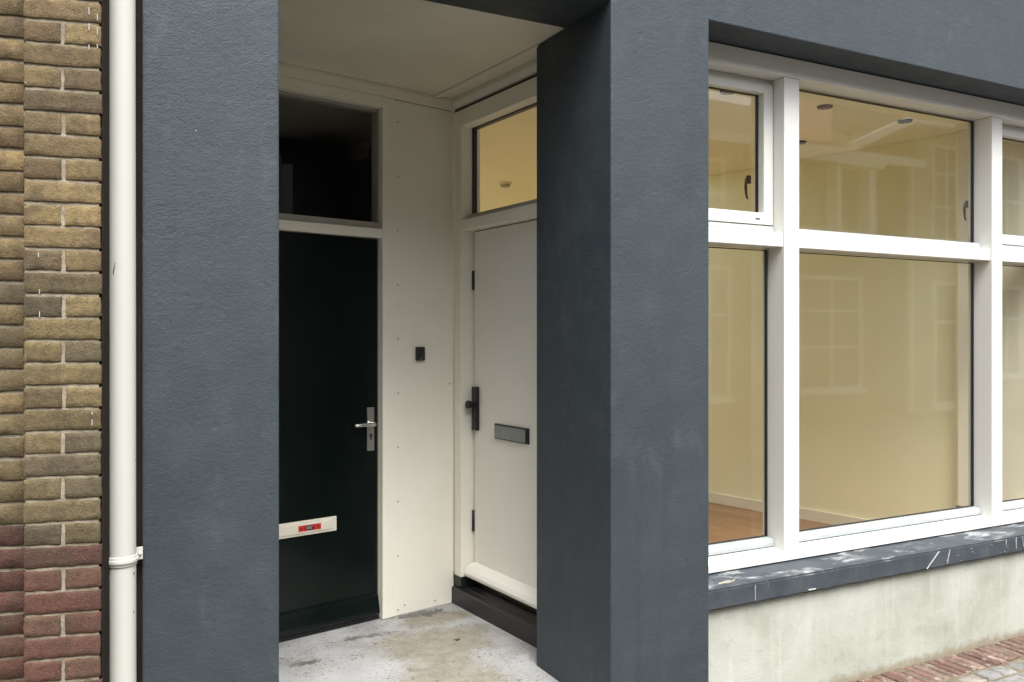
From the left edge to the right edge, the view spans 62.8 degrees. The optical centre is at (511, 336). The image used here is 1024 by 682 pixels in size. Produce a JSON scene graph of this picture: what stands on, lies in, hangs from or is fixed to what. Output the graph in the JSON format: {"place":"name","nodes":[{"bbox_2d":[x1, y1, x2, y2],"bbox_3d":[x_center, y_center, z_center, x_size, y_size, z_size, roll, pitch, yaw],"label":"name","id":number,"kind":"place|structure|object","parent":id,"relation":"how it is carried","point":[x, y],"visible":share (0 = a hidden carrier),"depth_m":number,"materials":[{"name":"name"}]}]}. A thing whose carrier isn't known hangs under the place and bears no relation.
{"place":"outdoors","nodes":[
{"label":"outdoors","id":0,"kind":"place"},
{"bbox_2d":[136,0,1023,681],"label":"shop building","id":1,"kind":"structure","parent":0,"point":[704,380],"depth_m":4.24,"materials":[{"name":"grey paint"}]},
{"bbox_2d":[279,232,379,637],"bbox_3d":[-1.085,0.492,4.332,0.887,2.046,0.117,0,0,-39],"label":"door","id":2,"kind":"structure","parent":1,"relation":"in","point":[328,284],"depth_m":4.42,"materials":[{"name":"black paint"}]},
{"bbox_2d":[415,347,424,360],"bbox_3d":[-0.516,0.098,4.736,0.056,0.078,0.025,0,0,-39],"label":"doorbell","id":3,"kind":"object","parent":1,"relation":"attached to","point":[419,353],"visible":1,"depth_m":4.73,"materials":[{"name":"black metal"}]},
{"bbox_2d":[464,220,536,608],"bbox_3d":[0.035,0.390,4.460,0.116,1.987,0.983,0,0,-34],"label":"door","id":4,"kind":"structure","parent":1,"relation":"in","point":[503,404],"depth_m":4.58,"materials":[{"name":"white paint"}]},
{"bbox_2d":[499,182,511,187],"bbox_3d":[-0.061,-1.355,7.514,0.119,0.040,0.119,0,0,-27],"label":"smoke detector","id":5,"kind":"object","parent":1,"relation":"attached to","point":[504,184],"visible":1,"depth_m":7.48,"materials":[{"name":"beige paint"}]},
{"bbox_2d":[720,91,734,94],"bbox_3d":[1.212,-1.368,4.707,0.091,0.014,0.091,0,0,-27],"label":"downlight","id":6,"kind":"object","parent":1,"relation":"attached to","point":[725,93],"visible":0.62,"depth_m":4.70,"materials":[{"name":"white metal"}]},
{"bbox_2d":[817,104,832,109],"bbox_3d":[1.870,-1.368,5.018,0.091,0.014,0.091,0,0,-27],"label":"downlight","id":7,"kind":"object","parent":1,"relation":"attached to","point":[824,106],"visible":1,"depth_m":5.00,"materials":[{"name":"black metal"}]},
{"bbox_2d":[709,42,1023,572],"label":"window","id":8,"kind":"structure","parent":1,"relation":"in","point":[775,82],"depth_m":4.28,"materials":[{"name":"white paint"}]},
{"bbox_2d":[897,119,912,123],"bbox_3d":[2.504,-1.368,5.350,0.091,0.014,0.091,0,0,-27],"label":"downlight","id":9,"kind":"object","parent":1,"relation":"attached to","point":[903,121],"visible":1,"depth_m":5.33,"materials":[{"name":"black metal"}]},
{"bbox_2d":[850,635,1023,681],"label":"pavement","id":10,"kind":"structure","parent":0,"point":[957,677],"depth_m":4.23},
{"bbox_2d":[0,0,109,681],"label":"brick house","id":11,"kind":"structure","parent":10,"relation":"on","point":[54,369],"depth_m":2.41,"materials":[{"name":"brown brick"}]},
{"bbox_2d":[109,0,142,681],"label":"drainpipe","id":12,"kind":"object","parent":11,"relation":"attached to","point":[126,554],"visible":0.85,"depth_m":2.52,"materials":[{"name":"beige paint"}]},
{"bbox_2d":[854,636,1023,681],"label":"brick edging","id":13,"kind":"object","parent":10,"relation":"on","point":[999,653],"visible":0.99,"depth_m":4.30,"materials":[{"name":"brown brick"}]},
{"bbox_2d":[944,660,1023,681],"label":"cobblestone pavement","id":14,"kind":"structure","parent":0,"point":[993,674],"depth_m":4.16,"materials":[{"name":"stone"}]},
{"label":"ground","id":15,"kind":"structure","parent":0,"visible":0},
{"bbox_2d":[279,603,558,681],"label":"porch floor","id":16,"kind":"structure","parent":15,"relation":"on","point":[422,645],"depth_m":4.10,"materials":[{"name":"white concrete"}]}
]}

